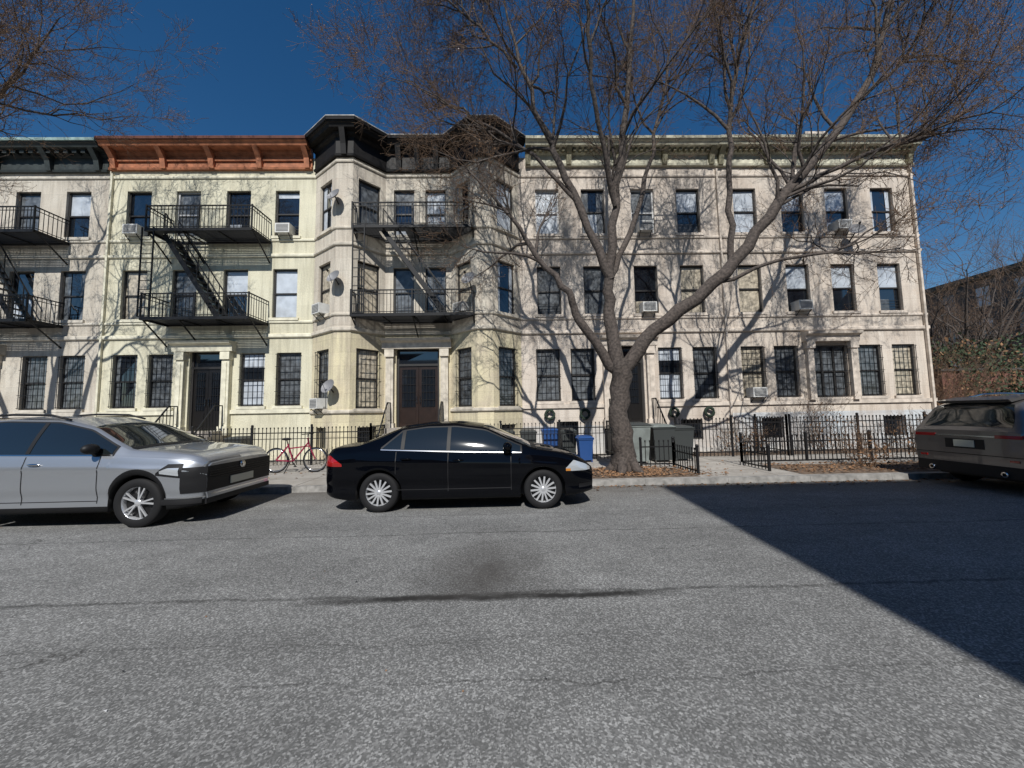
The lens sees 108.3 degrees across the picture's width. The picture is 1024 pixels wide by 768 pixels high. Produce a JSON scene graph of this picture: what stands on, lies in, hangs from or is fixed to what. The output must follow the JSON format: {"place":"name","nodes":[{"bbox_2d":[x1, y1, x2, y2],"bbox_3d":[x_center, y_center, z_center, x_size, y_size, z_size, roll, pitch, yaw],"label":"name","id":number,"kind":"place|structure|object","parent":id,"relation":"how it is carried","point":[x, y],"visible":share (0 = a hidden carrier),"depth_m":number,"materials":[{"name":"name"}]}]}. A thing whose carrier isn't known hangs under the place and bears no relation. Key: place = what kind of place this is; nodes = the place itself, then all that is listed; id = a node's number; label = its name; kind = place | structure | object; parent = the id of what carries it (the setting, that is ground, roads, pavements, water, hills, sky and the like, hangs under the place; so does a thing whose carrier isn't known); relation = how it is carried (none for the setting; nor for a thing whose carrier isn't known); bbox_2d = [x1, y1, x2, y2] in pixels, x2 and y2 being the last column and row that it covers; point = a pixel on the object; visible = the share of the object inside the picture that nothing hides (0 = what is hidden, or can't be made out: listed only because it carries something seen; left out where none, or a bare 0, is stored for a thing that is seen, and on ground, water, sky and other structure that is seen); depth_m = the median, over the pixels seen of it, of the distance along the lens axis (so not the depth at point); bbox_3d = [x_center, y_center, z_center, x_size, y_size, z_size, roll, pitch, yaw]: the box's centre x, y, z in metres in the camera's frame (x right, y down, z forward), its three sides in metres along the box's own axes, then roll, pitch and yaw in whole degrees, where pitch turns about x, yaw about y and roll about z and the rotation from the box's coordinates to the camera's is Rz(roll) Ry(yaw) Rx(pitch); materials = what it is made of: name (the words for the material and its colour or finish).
{"place":"outdoors","nodes":[
{"label":"outdoors","id":0,"kind":"place"},
{"bbox_2d":[224,436,249,444],"bbox_3d":[-8.819,2.120,11.924,0.600,0.870,0.625,-1,-4,-1],"label":"trash bin","id":1,"kind":"object","parent":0,"point":[236,441],"visible":0.08,"depth_m":11.72,"materials":[{"name":"grey plastic"}]},
{"bbox_2d":[0,478,1023,767],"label":"road","id":2,"kind":"structure","parent":0,"point":[834,624],"depth_m":2.71,"materials":[{"name":"grey asphalt"}]},
{"bbox_2d":[0,414,269,527],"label":"parked suv","id":3,"kind":"object","parent":2,"relation":"on","point":[133,472],"visible":1,"depth_m":5.53,"materials":[{"name":"grey metal"}]},
{"bbox_2d":[326,421,592,511],"bbox_3d":[-0.889,1.425,6.975,4.540,1.459,2.079,-1,-4,-1],"label":"parked sedan","id":4,"kind":"object","parent":2,"relation":"on","point":[444,460],"visible":1,"depth_m":6.12,"materials":[{"name":"black metal"}]},
{"bbox_2d":[268,450,1007,490],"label":"leaf litter","id":5,"kind":"object","parent":2,"relation":"on","point":[602,468],"visible":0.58,"depth_m":8.57,"materials":[{"name":"brown plant"}]},
{"bbox_2d":[914,393,1023,482],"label":"parked suv","id":6,"kind":"object","parent":2,"relation":"on","point":[971,438],"visible":1,"depth_m":6.95,"materials":[{"name":"grey metal"}]},
{"bbox_2d":[0,0,1023,288],"label":"sky","id":7,"kind":"structure","parent":0,"point":[258,84],"materials":[{"name":"blue"}]},
{"bbox_2d":[266,447,941,485],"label":"sidewalk","id":8,"kind":"structure","parent":0,"point":[292,476],"depth_m":9.72,"materials":[{"name":"concrete"}]},
{"bbox_2d":[0,171,110,419],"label":"walls","id":9,"kind":"structure","parent":8,"relation":"on","point":[47,265],"depth_m":13.01,"materials":[{"name":"beige stone"}]},
{"bbox_2d":[0,344,6,372],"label":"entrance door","id":10,"kind":"structure","parent":9,"relation":"attached to","point":[2,349],"depth_m":12.72,"materials":[{"name":"metal"}]},
{"bbox_2d":[0,205,70,348],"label":"fire escape","id":11,"kind":"object","parent":9,"relation":"attached to","point":[17,237],"visible":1,"depth_m":12.44,"materials":[{"name":"black metal"}]},
{"bbox_2d":[10,193,91,412],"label":"windows","id":12,"kind":"structure","parent":9,"relation":"attached to","point":[74,282],"depth_m":13.08,"materials":[{"name":"black glass"}]},
{"bbox_2d":[15,356,82,409],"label":"window bars","id":13,"kind":"object","parent":12,"relation":"attached to","point":[57,382],"depth_m":12.68,"materials":[{"name":"black metal"}]},
{"bbox_2d":[0,137,109,173],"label":"cornice","id":14,"kind":"structure","parent":9,"relation":"attached to","point":[90,155],"depth_m":13.17,"materials":[{"name":"black metal"}]},
{"bbox_2d":[0,0,221,202],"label":"street tree","id":15,"kind":"object","parent":8,"relation":"on","point":[7,85],"visible":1,"depth_m":9.89,"materials":[{"name":"brown plant"}]},
{"bbox_2d":[94,173,295,441],"bbox_3d":[-11.039,-2.519,12.326,6.495,10.300,1.620,-1,-4,-1],"label":"stoop and fittings","id":16,"kind":"object","parent":8,"relation":"on","point":[281,229],"visible":0.42,"depth_m":12.91,"materials":[{"name":"metal"}]},
{"bbox_2d":[92,158,316,459],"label":"walls","id":17,"kind":"structure","parent":8,"relation":"on","point":[142,341],"depth_m":13.10,"materials":[{"name":"beige"}]},
{"bbox_2d":[167,340,236,434],"bbox_3d":[-10.638,0.141,12.715,2.050,3.240,0.591,-1,-4,-1],"label":"door frame","id":18,"kind":"structure","parent":17,"relation":"attached to","point":[211,375],"depth_m":12.79,"materials":[{"name":"brown stone"}]},
{"bbox_2d":[104,192,302,411],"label":"windows","id":19,"kind":"structure","parent":17,"relation":"attached to","point":[285,292],"depth_m":13.17,"materials":[{"name":"black glass"}]},
{"bbox_2d":[108,353,300,407],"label":"window bars","id":20,"kind":"object","parent":19,"relation":"attached to","point":[239,379],"depth_m":12.78,"materials":[{"name":"black metal"}]},
{"bbox_2d":[94,135,313,171],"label":"cornice","id":21,"kind":"structure","parent":17,"relation":"attached to","point":[238,153],"depth_m":13.26,"materials":[{"name":"metal"}]},
{"bbox_2d":[136,204,271,346],"bbox_3d":[-10.399,-3.641,12.609,3.588,4.604,1.036,-1,-4,-1],"label":"fire escape","id":22,"kind":"object","parent":17,"relation":"attached to","point":[226,234],"visible":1,"depth_m":12.36,"materials":[{"name":"black metal"}]},
{"bbox_2d":[191,423,384,464],"bbox_3d":[-6.997,1.903,11.929,5.426,1.240,1.526,-1,-4,-1],"label":"iron fence","id":23,"kind":"object","parent":8,"relation":"on","point":[252,433],"visible":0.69,"depth_m":11.21,"materials":[{"name":"black metal"}]},
{"bbox_2d":[267,433,327,473],"bbox_3d":[-5.713,1.826,9.778,1.688,1.026,0.560,-1,-4,-1],"label":"bicycle","id":24,"kind":"object","parent":8,"relation":"on","point":[287,460],"visible":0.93,"depth_m":9.76,"materials":[{"name":"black metal"}]},
{"bbox_2d":[309,185,474,437],"bbox_3d":[-4.009,-2.022,12.361,5.620,9.068,1.490,-1,-4,-1],"label":"stoop and fittings","id":25,"kind":"object","parent":8,"relation":"on","point":[319,309],"visible":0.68,"depth_m":12.25,"materials":[{"name":"metal"}]},
{"bbox_2d":[309,157,523,459],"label":"walls","id":26,"kind":"structure","parent":8,"relation":"on","point":[339,335],"depth_m":12.68,"materials":[{"name":"beige stone"}]},
{"bbox_2d":[350,201,474,337],"bbox_3d":[-3.292,-3.759,12.686,4.010,4.604,1.178,-1,-4,-1],"label":"fire escape","id":27,"kind":"object","parent":26,"relation":"attached to","point":[373,229],"visible":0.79,"depth_m":12.30,"materials":[{"name":"black metal"}]},
{"bbox_2d":[304,114,525,172],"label":"cornice","id":28,"kind":"structure","parent":26,"relation":"attached to","point":[330,138],"depth_m":13.03,"materials":[{"name":"black metal"}]},
{"bbox_2d":[312,180,519,447],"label":"windows","id":29,"kind":"structure","parent":26,"relation":"attached to","point":[403,278],"depth_m":13.01,"materials":[{"name":"black glass"}]},
{"bbox_2d":[314,347,518,448],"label":"window bars","id":30,"kind":"object","parent":29,"relation":"attached to","point":[370,392],"depth_m":12.50,"materials":[{"name":"black metal"}]},
{"bbox_2d":[380,337,451,427],"bbox_3d":[-3.300,0.025,12.868,2.400,3.240,0.591,-1,-4,-1],"label":"door frame","id":31,"kind":"structure","parent":26,"relation":"attached to","point":[417,380],"depth_m":13.03,"materials":[{"name":"brown stone"}]},
{"bbox_2d":[519,429,536,442],"bbox_3d":[0.529,1.939,12.022,0.600,0.920,0.625,-1,-4,-1],"label":"trash bin","id":32,"kind":"object","parent":8,"relation":"on","point":[532,431],"visible":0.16,"depth_m":11.78,"materials":[{"name":"grey plastic"}]},
{"bbox_2d":[540,427,557,445],"bbox_3d":[1.229,1.903,12.038,0.600,0.970,0.625,-1,-4,-1],"label":"recycling bin","id":33,"kind":"object","parent":8,"relation":"on","point":[549,433],"visible":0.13,"depth_m":11.79,"materials":[{"name":"blue plastic"}]},
{"bbox_2d":[490,418,613,458],"bbox_3d":[0.550,1.783,12.087,5.526,1.240,1.526,-1,-4,-1],"label":"iron fence","id":34,"kind":"object","parent":8,"relation":"on","point":[608,433],"visible":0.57,"depth_m":11.39,"materials":[{"name":"black metal"}]},
{"bbox_2d":[560,428,577,453],"bbox_3d":[1.828,1.922,12.099,0.600,0.920,0.625,-1,-4,-1],"label":"trash bin","id":35,"kind":"object","parent":8,"relation":"on","point":[569,442],"visible":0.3,"depth_m":11.85,"materials":[{"name":"grey"}]},
{"bbox_2d":[575,435,593,461],"bbox_3d":[2.152,1.904,10.953,0.536,0.770,0.545,-1,-4,-1],"label":"recycling bin","id":36,"kind":"object","parent":8,"relation":"on","point":[584,446],"visible":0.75,"depth_m":10.74,"materials":[{"name":"blue plastic"}]},
{"bbox_2d":[518,158,730,453],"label":"walls","id":37,"kind":"structure","parent":8,"relation":"on","point":[667,252],"depth_m":13.39,"materials":[{"name":"beige stone"}]},
{"bbox_2d":[525,135,720,166],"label":"cornice","id":38,"kind":"structure","parent":37,"relation":"attached to","point":[699,143],"depth_m":13.56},
{"bbox_2d":[533,190,721,438],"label":"windows","id":39,"kind":"structure","parent":37,"relation":"attached to","point":[549,293],"depth_m":13.47,"materials":[{"name":"grey glass"}]},
{"bbox_2d":[536,347,719,438],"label":"window bars","id":40,"kind":"object","parent":39,"relation":"attached to","point":[590,386],"depth_m":13.09,"materials":[{"name":"black metal"}]},
{"bbox_2d":[598,335,658,426],"bbox_3d":[4.127,-0.093,13.024,2.050,3.240,0.591,-1,-4,-1],"label":"door frame","id":41,"kind":"structure","parent":37,"relation":"attached to","point":[635,412],"depth_m":13.02,"materials":[{"name":"brown stone"}]},
{"bbox_2d":[544,220,714,451],"bbox_3d":[4.087,-1.768,12.566,6.025,8.310,1.620,-1,-4,-1],"label":"stoop and fittings","id":42,"kind":"object","parent":8,"relation":"on","point":[643,226],"visible":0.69,"depth_m":12.96,"materials":[{"name":"metal"}]},
{"bbox_2d":[630,422,651,462],"bbox_3d":[3.526,1.667,10.597,0.728,1.140,0.785,-1,-4,-1],"label":"trash bin","id":43,"kind":"object","parent":8,"relation":"on","point":[641,430],"visible":0.36,"depth_m":10.28,"materials":[{"name":"grey"}]},
{"bbox_2d":[649,424,675,462],"bbox_3d":[4.303,1.701,10.760,0.696,1.070,0.745,-1,-4,-1],"label":"trash bin","id":44,"kind":"object","parent":8,"relation":"on","point":[662,432],"visible":0.58,"depth_m":10.46,"materials":[{"name":"grey plastic"}]},
{"bbox_2d":[639,436,699,474],"bbox_3d":[3.766,1.713,8.970,0.926,0.790,1.276,-1,-4,-1],"label":"tree pit fence","id":45,"kind":"object","parent":8,"relation":"on","point":[696,451],"visible":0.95,"depth_m":9.48,"materials":[{"name":"black metal"}]},
{"bbox_2d":[673,425,694,460],"bbox_3d":[4.950,1.727,10.921,0.664,1.020,0.705,-1,-4,-1],"label":"trash bin","id":46,"kind":"object","parent":8,"relation":"on","point":[684,435],"visible":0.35,"depth_m":10.64,"materials":[{"name":"grey plastic"}]},
{"bbox_2d":[674,414,789,456],"bbox_3d":[6.823,1.659,12.220,3.576,1.290,1.526,-1,-4,-1],"label":"iron fence","id":47,"kind":"object","parent":8,"relation":"on","point":[756,428],"visible":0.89,"depth_m":11.51,"materials":[{"name":"black metal"}]},
{"bbox_2d":[592,448,940,478],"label":"tree pit soil","id":48,"kind":"object","parent":8,"relation":"on","point":[805,471],"visible":0.31,"depth_m":8.71,"materials":[{"name":"brown soil"}]},
{"bbox_2d":[284,0,1023,474],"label":"street tree","id":49,"kind":"object","parent":48,"relation":"on","point":[618,366],"visible":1,"depth_m":9.27,"materials":[{"name":"brown plant"}]},
{"bbox_2d":[713,412,776,452],"bbox_3d":[7.662,1.574,12.279,2.090,1.450,1.784,-3,-5,28],"label":"shrub","id":50,"kind":"object","parent":48,"relation":"on","point":[737,439],"visible":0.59,"depth_m":12.31,"materials":[{"name":"brown plant"}]},
{"bbox_2d":[727,416,783,452],"bbox_3d":[8.071,1.652,12.212,1.819,1.273,1.708,-5,-6,44],"label":"shrub","id":51,"kind":"object","parent":48,"relation":"on","point":[752,434],"visible":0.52,"depth_m":12.22,"materials":[{"name":"brown plant"}]},
{"bbox_2d":[774,388,857,450],"bbox_3d":[10.194,1.218,12.912,2.794,2.177,2.576,-1,-4,-1],"label":"shrub","id":52,"kind":"object","parent":48,"relation":"on","point":[813,415],"visible":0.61,"depth_m":12.51,"materials":[{"name":"brown plant"}]},
{"bbox_2d":[815,415,908,466],"bbox_3d":[8.594,1.428,9.483,1.725,1.285,2.045,2,-5,-31],"label":"shrub","id":53,"kind":"object","parent":48,"relation":"on","point":[870,460],"visible":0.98,"depth_m":9.13,"materials":[{"name":"brown plant"}]},
{"bbox_2d":[870,399,929,449],"bbox_3d":[13.172,1.417,12.359,2.045,1.846,1.851,2,-5,-31],"label":"shrub","id":54,"kind":"object","parent":48,"relation":"on","point":[898,428],"visible":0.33,"depth_m":12.45,"materials":[{"name":"brown plant"}]},
{"bbox_2d":[890,409,928,456],"bbox_3d":[10.387,1.297,9.219,1.738,1.489,2.114,-1,-4,-1],"label":"shrub","id":55,"kind":"object","parent":48,"relation":"on","point":[913,450],"visible":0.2,"depth_m":9.47,"materials":[{"name":"brown plant"}]},
{"bbox_2d":[714,167,937,450],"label":"walls","id":56,"kind":"structure","parent":8,"relation":"on","point":[776,325],"depth_m":13.48,"materials":[{"name":"stone"}]},
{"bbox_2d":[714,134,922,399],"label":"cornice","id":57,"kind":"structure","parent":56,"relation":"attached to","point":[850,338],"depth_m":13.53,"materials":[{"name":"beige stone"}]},
{"bbox_2d":[733,189,923,437],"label":"windows","id":58,"kind":"structure","parent":56,"relation":"attached to","point":[797,289],"depth_m":13.59,"materials":[{"name":"black glass"}]},
{"bbox_2d":[741,344,920,437],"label":"window bars","id":59,"kind":"object","parent":58,"relation":"attached to","point":[850,382],"depth_m":13.25,"materials":[{"name":"black metal"}]},
{"bbox_2d":[715,131,936,448],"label":"fittings","id":60,"kind":"object","parent":8,"relation":"on","point":[802,305],"visible":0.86,"depth_m":13.38,"materials":[{"name":"grey metal"}]},
{"bbox_2d":[739,430,917,470],"bbox_3d":[8.629,1.616,9.274,5.288,0.860,1.076,-1,-4,-1],"label":"tree pit fence","id":61,"kind":"object","parent":8,"relation":"on","point":[759,462],"visible":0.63,"depth_m":9.74,"materials":[{"name":"black metal"}]},
{"bbox_2d":[788,411,927,454],"bbox_3d":[11.921,1.578,12.327,6.576,1.290,1.526,-1,-4,-1],"label":"iron fence","id":62,"kind":"object","parent":8,"relation":"on","point":[833,421],"visible":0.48,"depth_m":11.58,"materials":[{"name":"black metal"}]},
{"bbox_2d":[918,182,1023,368],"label":"bare tree","id":63,"kind":"object","parent":8,"relation":"on","point":[984,324],"visible":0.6,"depth_m":17.72,"materials":[{"name":"brown plant"}]},
{"bbox_2d":[922,209,1023,368],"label":"bare tree","id":64,"kind":"object","parent":8,"relation":"on","point":[1008,302],"visible":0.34,"depth_m":21.29,"materials":[{"name":"brown plant"}]},
{"bbox_2d":[924,239,1023,367],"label":"bare tree","id":65,"kind":"object","parent":8,"relation":"on","point":[1000,353],"visible":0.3,"depth_m":25.23,"materials":[{"name":"brown plant"}]},
{"bbox_2d":[930,318,1023,400],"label":"shrub","id":66,"kind":"object","parent":8,"relation":"on","point":[973,365],"visible":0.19,"depth_m":14.66,"materials":[{"name":"brown plant"}]},
{"bbox_2d":[930,307,1023,397],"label":"shrub","id":67,"kind":"object","parent":8,"relation":"on","point":[973,359],"visible":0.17,"depth_m":15.96,"materials":[{"name":"brown plant"}]},
{"bbox_2d":[933,337,1021,405],"bbox_3d":[16.807,0.205,15.607,6.110,4.377,5.263,-1,-4,-1],"label":"shrub","id":68,"kind":"object","parent":8,"relation":"on","point":[954,390],"visible":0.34,"depth_m":14.50,"materials":[{"name":"brown plant"}]},
{"bbox_2d":[931,326,1023,404],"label":"shrub","id":69,"kind":"object","parent":8,"relation":"on","point":[983,386],"visible":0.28,"depth_m":15.00,"materials":[{"name":"brown plant"}]},
{"bbox_2d":[931,316,1023,397],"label":"shrub","id":70,"kind":"object","parent":8,"relation":"on","point":[972,366],"visible":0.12,"depth_m":15.48,"materials":[{"name":"brown plant"}]},
{"bbox_2d":[933,368,1023,404],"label":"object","id":71,"kind":"structure","parent":8,"relation":"on","point":[991,379],"depth_m":16.49,"materials":[{"name":"red brick"}]},
{"bbox_2d":[930,329,1023,396],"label":"ivy","id":72,"kind":"object","parent":71,"relation":"attached to","point":[961,350],"visible":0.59,"depth_m":16.52,"materials":[{"name":"green plant"}]},
{"bbox_2d":[925,262,1023,368],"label":"brick apartment building","id":73,"kind":"structure","parent":0,"point":[960,287],"depth_m":33.75,"materials":[{"name":"brown brick"}]},
{"bbox_2d":[941,276,1023,368],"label":"windows","id":74,"kind":"structure","parent":73,"relation":"in","point":[975,290],"depth_m":33.91,"materials":[{"name":"brown glass"}]},
{"label":"ground","id":75,"kind":"structure","parent":0,"visible":0},
{"bbox_2d":[240,472,985,493],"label":"kerb","id":76,"kind":"structure","parent":75,"relation":"on","point":[681,480],"depth_m":7.98,"materials":[{"name":"concrete"}]}
]}

